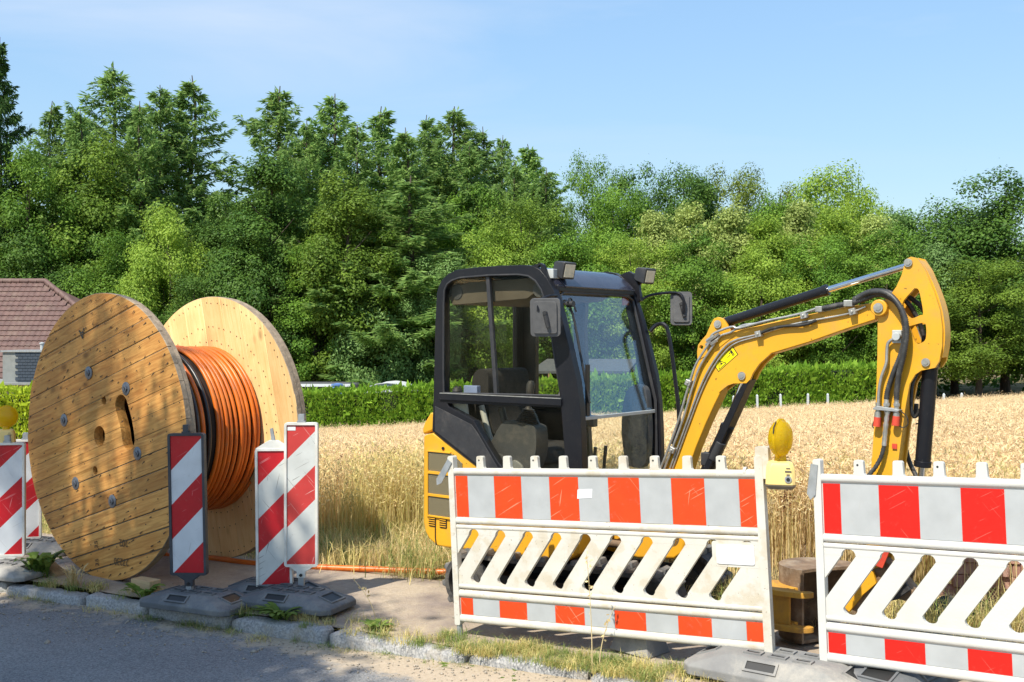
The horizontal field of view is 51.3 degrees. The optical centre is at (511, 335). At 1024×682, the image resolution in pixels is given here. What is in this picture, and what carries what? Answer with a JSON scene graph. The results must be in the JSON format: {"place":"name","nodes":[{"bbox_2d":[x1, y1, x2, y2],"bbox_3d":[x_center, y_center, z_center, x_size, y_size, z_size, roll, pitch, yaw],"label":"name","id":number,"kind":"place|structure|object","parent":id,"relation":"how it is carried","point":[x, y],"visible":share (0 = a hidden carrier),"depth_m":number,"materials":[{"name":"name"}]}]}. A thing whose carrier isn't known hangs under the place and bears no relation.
{"place":"outdoors","nodes":[
{"label":"outdoors","id":0,"kind":"place"},
{"bbox_2d":[0,342,44,393],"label":"garage","id":1,"kind":"structure","parent":0,"point":[19,367],"depth_m":39.99,"materials":[{"name":"paint"}]},
{"bbox_2d":[0,593,591,681],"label":"road","id":2,"kind":"structure","parent":0,"point":[28,655],"depth_m":6.33,"materials":[{"name":"asphalt"}]},
{"bbox_2d":[0,581,672,681],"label":"kerb","id":3,"kind":"structure","parent":2,"relation":"on","point":[314,633],"depth_m":6.70,"materials":[{"name":"stone"}]},
{"bbox_2d":[249,602,301,620],"bbox_3d":[-1.527,1.790,6.902,0.362,0.090,0.390,0,0,0],"label":"dandelion","id":4,"kind":"object","parent":3,"relation":"on","point":[274,611],"visible":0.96,"depth_m":6.88,"materials":[{"name":"green plant"}]},
{"bbox_2d":[0,568,775,681],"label":"grit","id":5,"kind":"object","parent":2,"relation":"on","point":[47,641],"visible":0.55,"depth_m":6.62,"materials":[{"name":"gravel"}]},
{"bbox_2d":[15,533,972,681],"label":"pavement","id":6,"kind":"structure","parent":0,"point":[396,598],"depth_m":7.19,"materials":[{"name":"concrete"}]},
{"bbox_2d":[0,558,48,581],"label":"foot plate","id":7,"kind":"object","parent":6,"relation":"on","point":[15,571],"visible":0.76,"depth_m":8.00,"materials":[{"name":"plastic"}]},
{"bbox_2d":[0,435,25,558],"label":"delineator board","id":8,"kind":"object","parent":7,"relation":"on","point":[12,500],"visible":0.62,"depth_m":8.29,"materials":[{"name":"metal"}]},
{"bbox_2d":[0,405,18,442],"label":"warning lamp","id":9,"kind":"object","parent":8,"relation":"attached to","point":[9,416],"visible":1,"depth_m":8.33,"materials":[{"name":"yellow"}]},
{"bbox_2d":[13,550,68,577],"bbox_3d":[-3.564,1.738,8.082,0.335,0.195,0.339,0,0,0],"label":"dandelion","id":10,"kind":"object","parent":6,"relation":"on","point":[42,562],"visible":0.98,"depth_m":8.04,"materials":[{"name":"green plant"}]},
{"bbox_2d":[25,536,66,556],"bbox_3d":[-4.020,1.778,9.100,0.760,0.099,0.420,0,0,17],"label":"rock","id":11,"kind":"object","parent":6,"relation":"on","point":[42,544],"visible":0.48,"depth_m":8.91,"materials":[{"name":"stone"}]},
{"bbox_2d":[16,432,41,538],"bbox_3d":[-4.159,1.329,9.117,0.256,0.998,0.051,0,0,-14],"label":"delineator board","id":12,"kind":"object","parent":11,"relation":"on","point":[33,520],"visible":0.2,"depth_m":9.12,"materials":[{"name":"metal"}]},
{"bbox_2d":[131,576,160,592],"bbox_3d":[-2.620,1.788,7.630,0.200,0.095,0.100,0,0,32],"label":"wooden chock","id":13,"kind":"object","parent":6,"relation":"on","point":[142,582],"visible":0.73,"depth_m":7.59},
{"bbox_2d":[28,293,305,580],"bbox_3d":[-2.776,0.758,8.467,2.163,2.163,1.106,0,0,38],"label":"cable reel","id":14,"kind":"object","parent":6,"relation":"on","point":[99,477],"visible":0.85,"depth_m":8.17,"materials":[{"name":"brown wood"}]},
{"bbox_2d":[179,354,211,470],"bbox_3d":[-2.828,0.758,8.401,1.350,1.350,0.133,0,0,38],"label":"black conduit","id":15,"kind":"object","parent":14,"relation":"attached to","point":[202,392],"visible":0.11,"depth_m":8.04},
{"bbox_2d":[125,345,672,574],"bbox_3d":[-1.139,0.966,8.111,4.930,1.778,1.349,0,0,13],"label":"orange conduit","id":16,"kind":"object","parent":14,"relation":"on","point":[203,359],"visible":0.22,"depth_m":8.30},
{"bbox_2d":[139,585,248,616],"bbox_3d":[-2.120,1.770,7.220,0.760,0.109,0.400,0,0,24],"label":"foot plate","id":17,"kind":"object","parent":6,"relation":"on","point":[210,601],"visible":0.9,"depth_m":7.08,"materials":[{"name":"plastic"}]},
{"bbox_2d":[167,424,208,589],"bbox_3d":[-2.203,1.196,7.248,0.259,1.183,0.051,-1,0,7],"label":"delineator board","id":18,"kind":"object","parent":17,"relation":"on","point":[188,509],"visible":0.98,"depth_m":7.24,"materials":[{"name":"red"}]},
{"bbox_2d":[224,576,330,593],"bbox_3d":[-1.660,1.764,7.460,0.720,0.124,0.400,0,0,17],"label":"foot plate","id":19,"kind":"object","parent":6,"relation":"on","point":[244,586],"visible":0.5,"depth_m":7.40,"materials":[{"name":"plastic"}]},
{"bbox_2d":[239,583,355,616],"bbox_3d":[-1.450,1.750,7.160,0.760,0.109,0.400,0,0,24],"label":"foot plate","id":20,"kind":"object","parent":6,"relation":"on","point":[314,601],"visible":0.97,"depth_m":7.03,"materials":[{"name":"plastic"}]},
{"bbox_2d":[255,428,293,586],"bbox_3d":[-1.641,1.221,7.360,0.251,1.170,0.044,-1,0,1],"label":"delineator board","id":21,"kind":"object","parent":20,"relation":"on","point":[271,568],"visible":0.7,"depth_m":7.35,"materials":[{"name":"plastic"}]},
{"bbox_2d":[284,414,318,585],"bbox_3d":[-1.447,1.147,7.327,0.231,1.218,0.051,0,0,0],"label":"delineator board","id":22,"kind":"object","parent":20,"relation":"on","point":[301,496],"visible":0.94,"depth_m":7.32,"materials":[{"name":"plastic"}]},
{"bbox_2d":[2,575,721,681],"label":"kerb grass","id":23,"kind":"structure","parent":6,"relation":"on","point":[639,670],"depth_m":6.09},
{"bbox_2d":[436,446,775,652],"bbox_3d":[0.457,1.223,6.008,2.098,1.185,0.056,-4,-3,32],"label":"safety barrier","id":24,"kind":"object","parent":6,"relation":"on","point":[689,501],"visible":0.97,"depth_m":5.91,"materials":[{"name":"white plastic"}]},
{"bbox_2d":[765,418,795,489],"bbox_3d":[1.366,0.598,5.426,0.150,0.354,0.197,0,0,14],"label":"warning lamp","id":25,"kind":"object","parent":24,"relation":"attached to","point":[780,471],"visible":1,"depth_m":5.36,"materials":[{"name":"yellow"}]},
{"bbox_2d":[610,637,669,658],"bbox_3d":[0.720,1.727,6.020,0.198,0.100,0.276,0,0,-44],"label":"concrete block","id":26,"kind":"object","parent":6,"relation":"on","point":[650,648],"depth_m":5.94,"materials":[{"name":"concrete"}]},
{"bbox_2d":[423,257,950,611],"bbox_3d":[1.024,0.676,6.728,3.378,2.298,1.472,0,0,38],"label":"mini excavator","id":27,"kind":"object","parent":6,"relation":"on","point":[494,414],"visible":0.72,"depth_m":6.66,"materials":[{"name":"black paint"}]},
{"bbox_2d":[684,645,860,681],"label":"foot plate","id":28,"kind":"object","parent":6,"relation":"on","point":[735,664],"visible":0.88,"depth_m":5.32,"materials":[{"name":"plastic"}]},
{"bbox_2d":[772,557,868,643],"bbox_3d":[1.684,1.520,6.097,0.592,0.414,0.384,0,0,-28],"label":"digging bucket","id":29,"kind":"object","parent":6,"relation":"on","point":[794,588],"visible":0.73,"depth_m":6.01,"materials":[{"name":"metal"}]},
{"bbox_2d":[854,666,959,681],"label":"foot plate","id":30,"kind":"object","parent":6,"relation":"on","point":[865,674],"visible":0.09,"depth_m":5.11,"materials":[{"name":"plastic"}]},
{"bbox_2d":[807,459,1023,681],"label":"safety barrier","id":31,"kind":"object","parent":6,"relation":"on","point":[981,512],"visible":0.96,"depth_m":5.05,"materials":[{"name":"white plastic"}]},
{"bbox_2d":[0,0,1023,241],"label":"sky","id":32,"kind":"structure","parent":0,"point":[925,96],"materials":[{"name":"blue"}]},
{"bbox_2d":[16,367,1023,681],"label":"ground","id":33,"kind":"structure","parent":0,"point":[1016,387],"depth_m":8.74,"materials":[{"name":"soil"}]},
{"bbox_2d":[0,380,32,438],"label":"hedge","id":34,"kind":"object","parent":33,"relation":"on","point":[18,400],"visible":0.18,"depth_m":30.08,"materials":[{"name":"green plant"}]},
{"bbox_2d":[0,42,49,277],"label":"spruce tree","id":35,"kind":"object","parent":33,"relation":"on","point":[7,108],"visible":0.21,"depth_m":55.98,"materials":[{"name":"green plant"}]},
{"bbox_2d":[0,278,80,378],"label":"house","id":36,"kind":"structure","parent":33,"relation":"on","point":[32,310],"depth_m":46.73,"materials":[{"name":"brown tile"}]},
{"bbox_2d":[0,134,99,279],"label":"hornbeam tree","id":37,"kind":"object","parent":33,"relation":"on","point":[16,211],"visible":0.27,"depth_m":54.02,"materials":[{"name":"green plant"}]},
{"bbox_2d":[0,225,100,298],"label":"hazel tree","id":38,"kind":"object","parent":33,"relation":"on","point":[16,257],"visible":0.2,"depth_m":51.91,"materials":[{"name":"green plant"}]},
{"bbox_2d":[19,101,90,221],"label":"larch tree","id":39,"kind":"object","parent":33,"relation":"on","point":[52,116],"visible":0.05,"depth_m":61.72,"materials":[{"name":"green plant"}]},
{"bbox_2d":[7,111,161,288],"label":"larch tree","id":40,"kind":"object","parent":33,"relation":"on","point":[79,124],"visible":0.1,"depth_m":57.41,"materials":[{"name":"green plant"}]},
{"bbox_2d":[9,127,189,292],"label":"beech tree","id":41,"kind":"object","parent":33,"relation":"on","point":[100,211],"visible":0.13,"depth_m":55.89,"materials":[{"name":"green plant"}]},
{"bbox_2d":[3,62,202,272],"bbox_3d":[-24.096,-5.382,64.536,17.516,22.034,19.085,0,0,5],"label":"larch tree","id":42,"kind":"object","parent":33,"relation":"on","point":[109,81],"visible":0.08,"depth_m":63.29,"materials":[{"name":"green plant"}]},
{"bbox_2d":[54,226,165,317],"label":"hazel tree","id":43,"kind":"object","parent":33,"relation":"on","point":[114,255],"visible":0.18,"depth_m":51.98,"materials":[{"name":"green plant"}]},
{"bbox_2d":[64,101,178,320],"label":"larch tree","id":44,"kind":"object","parent":33,"relation":"on","point":[144,172],"visible":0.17,"depth_m":57.77,"materials":[{"name":"green plant"}]},
{"bbox_2d":[80,87,240,308],"bbox_3d":[-20.351,-4.466,61.236,11.932,19.755,12.815,0,0,31],"label":"larch tree","id":45,"kind":"object","parent":33,"relation":"on","point":[163,102],"visible":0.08,"depth_m":60.50,"materials":[{"name":"green plant"}]},
{"bbox_2d":[115,196,214,322],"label":"maple tree","id":46,"kind":"object","parent":33,"relation":"on","point":[145,263],"visible":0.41,"depth_m":50.56,"materials":[{"name":"green plant"}]},
{"bbox_2d":[152,269,226,325],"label":"hazel tree","id":47,"kind":"object","parent":33,"relation":"on","point":[184,294],"visible":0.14,"depth_m":48.89,"materials":[{"name":"green plant"}]},
{"bbox_2d":[133,76,251,285],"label":"larch tree","id":48,"kind":"object","parent":33,"relation":"on","point":[188,91],"visible":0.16,"depth_m":62.72,"materials":[{"name":"green plant"}]},
{"bbox_2d":[167,190,264,309],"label":"beech tree","id":49,"kind":"object","parent":33,"relation":"on","point":[214,240],"visible":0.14,"depth_m":52.35,"materials":[{"name":"green plant"}]},
{"bbox_2d":[160,86,344,291],"bbox_3d":[-13.256,-4.879,62.639,17.953,19.974,19.561,0,0,-30],"label":"larch tree","id":50,"kind":"object","parent":33,"relation":"on","point":[279,105],"visible":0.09,"depth_m":61.91,"materials":[{"name":"green plant"}]},
{"bbox_2d":[195,227,321,366],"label":"hazel tree","id":51,"kind":"object","parent":33,"relation":"on","point":[254,294],"visible":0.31,"depth_m":48.67,"materials":[{"name":"green plant"}]},
{"bbox_2d":[201,147,342,360],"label":"beech tree","id":52,"kind":"object","parent":33,"relation":"on","point":[267,176],"visible":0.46,"depth_m":50.12,"materials":[{"name":"green plant"}]},
{"bbox_2d":[238,95,376,247],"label":"larch tree","id":53,"kind":"object","parent":33,"relation":"on","point":[331,109],"visible":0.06,"depth_m":61.68,"materials":[{"name":"green plant"}]},
{"bbox_2d":[258,235,359,381],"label":"hazel tree","id":54,"kind":"object","parent":33,"relation":"on","point":[302,372],"visible":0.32,"depth_m":48.55,"materials":[{"name":"green plant"}]},
{"bbox_2d":[231,120,404,360],"bbox_3d":[-11.258,-3.363,56.845,11.166,16.564,10.248,0,0,-7],"label":"larch tree","id":55,"kind":"object","parent":33,"relation":"on","point":[298,165],"visible":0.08,"depth_m":56.59,"materials":[{"name":"green plant"}]},
{"bbox_2d":[290,125,388,358],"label":"larch tree","id":56,"kind":"object","parent":33,"relation":"on","point":[360,179],"visible":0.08,"depth_m":56.73,"materials":[{"name":"green plant"}]},
{"bbox_2d":[268,168,419,381],"bbox_3d":[-8.105,-1.498,50.091,7.118,12.499,7.050,0,0,-22],"label":"beech tree","id":57,"kind":"object","parent":33,"relation":"on","point":[339,226],"visible":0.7,"depth_m":48.70,"materials":[{"name":"green plant"}]},
{"bbox_2d":[297,106,425,290],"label":"larch tree","id":58,"kind":"object","parent":33,"relation":"on","point":[380,130],"visible":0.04,"depth_m":59.65,"materials":[{"name":"green plant"}]},
{"bbox_2d":[326,296,434,383],"bbox_3d":[-5.702,1.345,49.535,5.630,6.724,6.472,0,0,2],"label":"willow bush","id":59,"kind":"object","parent":33,"relation":"on","point":[349,347],"visible":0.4,"depth_m":47.52,"materials":[{"name":"green plant"}]},
{"bbox_2d":[267,176,512,389],"bbox_3d":[-5.145,-1.551,51.023,14.903,12.201,15.018,0,0,-24],"label":"fir tree","id":60,"kind":"object","parent":33,"relation":"on","point":[415,236],"visible":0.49,"depth_m":48.95,"materials":[{"name":"green plant"}]},
{"bbox_2d":[343,127,452,365],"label":"larch tree","id":61,"kind":"object","parent":33,"relation":"on","point":[399,171],"visible":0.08,"depth_m":56.70,"materials":[{"name":"green plant"}]},
{"bbox_2d":[404,115,452,217],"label":"larch tree","id":62,"kind":"object","parent":33,"relation":"on","point":[432,132],"visible":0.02,"depth_m":63.71,"materials":[{"name":"green plant"}]},
{"bbox_2d":[394,249,477,383],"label":"hazel tree","id":63,"kind":"object","parent":33,"relation":"on","point":[426,357],"visible":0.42,"depth_m":48.18,"materials":[{"name":"green plant"}]},
{"bbox_2d":[415,181,504,371],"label":"beech tree","id":64,"kind":"object","parent":33,"relation":"on","point":[451,228],"visible":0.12,"depth_m":54.36,"materials":[{"name":"green plant"}]},
{"bbox_2d":[406,146,541,372],"bbox_3d":[-2.369,-2.740,56.218,9.360,14.404,10.053,0,0,44],"label":"larch tree","id":65,"kind":"object","parent":33,"relation":"on","point":[472,157],"visible":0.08,"depth_m":55.53,"materials":[{"name":"green plant"}]},
{"bbox_2d":[444,126,510,241],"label":"larch tree","id":66,"kind":"object","parent":33,"relation":"on","point":[489,153],"visible":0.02,"depth_m":60.80,"materials":[{"name":"green plant"}]},
{"bbox_2d":[386,106,600,273],"bbox_3d":[-3.560,-4.223,59.671,15.699,17.576,14.408,0,0,-25],"label":"larch tree","id":67,"kind":"object","parent":33,"relation":"on","point":[457,123],"visible":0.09,"depth_m":59.45,"materials":[{"name":"green plant"}]},
{"bbox_2d":[450,221,550,376],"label":"hazel tree","id":68,"kind":"object","parent":33,"relation":"on","point":[504,342],"visible":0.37,"depth_m":48.54,"materials":[{"name":"green plant"}]},
{"bbox_2d":[481,138,519,218],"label":"larch tree","id":69,"kind":"object","parent":33,"relation":"on","point":[499,145],"visible":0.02,"depth_m":65.92,"materials":[{"name":"green plant"}]},
{"bbox_2d":[468,162,556,384],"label":"larch tree","id":70,"kind":"object","parent":33,"relation":"on","point":[514,171],"visible":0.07,"depth_m":54.78,"materials":[{"name":"green plant"}]},
{"bbox_2d":[467,191,589,378],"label":"beech tree","id":71,"kind":"object","parent":33,"relation":"on","point":[530,220],"visible":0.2,"depth_m":50.28,"materials":[{"name":"green plant"}]},
{"bbox_2d":[42,430,1023,597],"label":"field edge stems","id":72,"kind":"object","parent":33,"relation":"on","point":[388,497],"visible":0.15,"depth_m":9.62,"materials":[{"name":"plant"}]},
{"bbox_2d":[42,509,1023,640],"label":"verge grass","id":73,"kind":"structure","parent":33,"relation":"on","point":[417,549],"depth_m":8.47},
{"bbox_2d":[514,168,577,384],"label":"larch tree","id":74,"kind":"object","parent":33,"relation":"on","point":[542,189],"visible":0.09,"depth_m":54.83,"materials":[{"name":"green plant"}]},
{"bbox_2d":[503,144,623,381],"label":"larch tree","id":75,"kind":"object","parent":33,"relation":"on","point":[532,161],"visible":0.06,"depth_m":57.75,"materials":[{"name":"green plant"}]},
{"bbox_2d":[504,228,625,379],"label":"hazel tree","id":76,"kind":"object","parent":33,"relation":"on","point":[594,312],"visible":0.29,"depth_m":48.62,"materials":[{"name":"green plant"}]},
{"bbox_2d":[539,359,635,379],"bbox_3d":[3.050,2.615,44.200,4.700,3.250,2.800,0,0,0],"label":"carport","id":77,"kind":"object","parent":33,"relation":"on","point":[608,366],"visible":0.24,"depth_m":44.03,"materials":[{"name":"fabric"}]},
{"bbox_2d":[301,358,876,428],"bbox_3d":[2.543,2.707,41.031,23.776,3.770,2.088,0,0,0],"label":"hedge","id":78,"kind":"object","parent":33,"relation":"on","point":[352,405],"visible":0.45,"depth_m":40.50,"materials":[{"name":"green plant"}]},
{"bbox_2d":[558,148,622,243],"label":"oak tree","id":79,"kind":"object","parent":33,"relation":"on","point":[582,190],"visible":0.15,"depth_m":61.71,"materials":[{"name":"green plant"}]},
{"bbox_2d":[159,244,1023,393],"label":"understorey","id":80,"kind":"object","parent":33,"relation":"on","point":[985,382],"visible":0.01,"depth_m":55.67,"materials":[{"name":"green plant"}]},
{"bbox_2d":[564,176,654,358],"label":"oak tree","id":81,"kind":"object","parent":33,"relation":"on","point":[610,202],"visible":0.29,"depth_m":56.41,"materials":[{"name":"green plant"}]},
{"bbox_2d":[584,160,676,265],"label":"oak tree","id":82,"kind":"object","parent":33,"relation":"on","point":[633,178],"visible":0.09,"depth_m":59.77,"materials":[{"name":"green plant"}]},
{"bbox_2d":[588,232,689,379],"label":"hazel tree","id":83,"kind":"object","parent":33,"relation":"on","point":[624,349],"visible":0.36,"depth_m":48.52,"materials":[{"name":"green plant"}]},
{"bbox_2d":[612,209,699,372],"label":"birch tree","id":84,"kind":"object","parent":33,"relation":"on","point":[651,226],"visible":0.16,"depth_m":53.59,"materials":[{"name":"green plant"}]},
{"bbox_2d":[319,390,1023,582],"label":"grain field","id":85,"kind":"structure","parent":33,"relation":"on","point":[998,420],"depth_m":10.43,"materials":[{"name":"plant"}]},
{"bbox_2d":[650,158,721,267],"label":"oak tree","id":86,"kind":"object","parent":33,"relation":"on","point":[671,199],"visible":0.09,"depth_m":60.95,"materials":[{"name":"green plant"}]},
{"bbox_2d":[648,199,725,370],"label":"birch tree","id":87,"kind":"object","parent":33,"relation":"on","point":[687,219],"visible":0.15,"depth_m":54.62,"materials":[{"name":"green plant"}]},
{"bbox_2d":[643,233,749,377],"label":"hazel tree","id":88,"kind":"object","parent":33,"relation":"on","point":[687,357],"visible":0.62,"depth_m":48.20,"materials":[{"name":"green plant"}]},
{"bbox_2d":[658,166,771,310],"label":"oak tree","id":89,"kind":"object","parent":33,"relation":"on","point":[698,190],"visible":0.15,"depth_m":56.05,"materials":[{"name":"green plant"}]},
{"bbox_2d":[692,203,766,336],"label":"birch tree","id":90,"kind":"object","parent":33,"relation":"on","point":[727,234],"visible":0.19,"depth_m":53.39,"materials":[{"name":"green plant"}]},
{"bbox_2d":[703,161,780,241],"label":"beech tree","id":91,"kind":"object","parent":33,"relation":"on","point":[744,197],"visible":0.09,"depth_m":61.59,"materials":[{"name":"green plant"}]},
{"bbox_2d":[697,240,820,372],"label":"hazel tree","id":92,"kind":"object","parent":33,"relation":"on","point":[759,263],"visible":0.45,"depth_m":48.59,"materials":[{"name":"green plant"}]},
{"bbox_2d":[732,212,812,359],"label":"birch tree","id":93,"kind":"object","parent":33,"relation":"on","point":[763,231],"visible":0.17,"depth_m":52.72,"materials":[{"name":"green plant"}]},
{"bbox_2d":[737,189,835,286],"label":"oak tree","id":94,"kind":"object","parent":33,"relation":"on","point":[779,211],"visible":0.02,"depth_m":56.71,"materials":[{"name":"green plant"}]},
{"bbox_2d":[766,198,825,357],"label":"birch tree","id":95,"kind":"object","parent":33,"relation":"on","point":[800,213],"visible":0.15,"depth_m":54.48,"materials":[{"name":"green plant"}]},
{"bbox_2d":[770,230,889,371],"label":"hazel tree","id":96,"kind":"object","parent":33,"relation":"on","point":[835,349],"visible":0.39,"depth_m":48.91,"materials":[{"name":"green plant"}]},
{"bbox_2d":[788,209,871,370],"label":"birch tree","id":97,"kind":"object","parent":33,"relation":"on","point":[843,225],"visible":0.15,"depth_m":52.53,"materials":[{"name":"green plant"}]},
{"bbox_2d":[775,158,897,285],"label":"maple tree","id":98,"kind":"object","parent":33,"relation":"on","point":[810,188],"visible":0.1,"depth_m":59.30,"materials":[{"name":"green plant"}]},
{"bbox_2d":[809,185,894,286],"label":"oak tree","id":99,"kind":"object","parent":33,"relation":"on","point":[848,210],"visible":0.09,"depth_m":56.54,"materials":[{"name":"green plant"}]},
{"bbox_2d":[846,212,911,359],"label":"birch tree","id":100,"kind":"object","parent":33,"relation":"on","point":[871,223],"visible":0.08,"depth_m":53.62,"materials":[{"name":"green plant"}]},
{"bbox_2d":[816,221,953,363],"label":"hazel tree","id":101,"kind":"object","parent":33,"relation":"on","point":[886,258],"visible":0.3,"depth_m":48.63,"materials":[{"name":"green plant"}]},
{"bbox_2d":[868,206,941,391],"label":"birch tree","id":102,"kind":"object","parent":33,"relation":"on","point":[904,218],"visible":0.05,"depth_m":54.51,"materials":[{"name":"green plant"}]},
{"bbox_2d":[873,240,990,354],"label":"hornbeam tree","id":103,"kind":"object","parent":33,"relation":"on","point":[933,256],"visible":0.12,"depth_m":49.73,"materials":[{"name":"green plant"}]},
{"bbox_2d":[893,193,1023,393],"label":"oak tree","id":104,"kind":"object","parent":33,"relation":"on","point":[954,386],"visible":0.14,"depth_m":53.62,"materials":[{"name":"green plant"}]},
{"bbox_2d":[914,164,1023,394],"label":"oak tree","id":105,"kind":"object","parent":33,"relation":"on","point":[1001,233],"visible":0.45,"depth_m":50.72,"materials":[{"name":"green plant"}]},
{"bbox_2d":[925,253,1023,396],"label":"hornbeam tree","id":106,"kind":"object","parent":33,"relation":"on","point":[972,359],"visible":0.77,"depth_m":47.06,"materials":[{"name":"green plant"}]},
{"bbox_2d":[972,300,1023,384],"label":"hornbeam tree","id":107,"kind":"object","parent":33,"relation":"on","point":[1016,376],"visible":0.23,"depth_m":48.55,"materials":[{"name":"green plant"}]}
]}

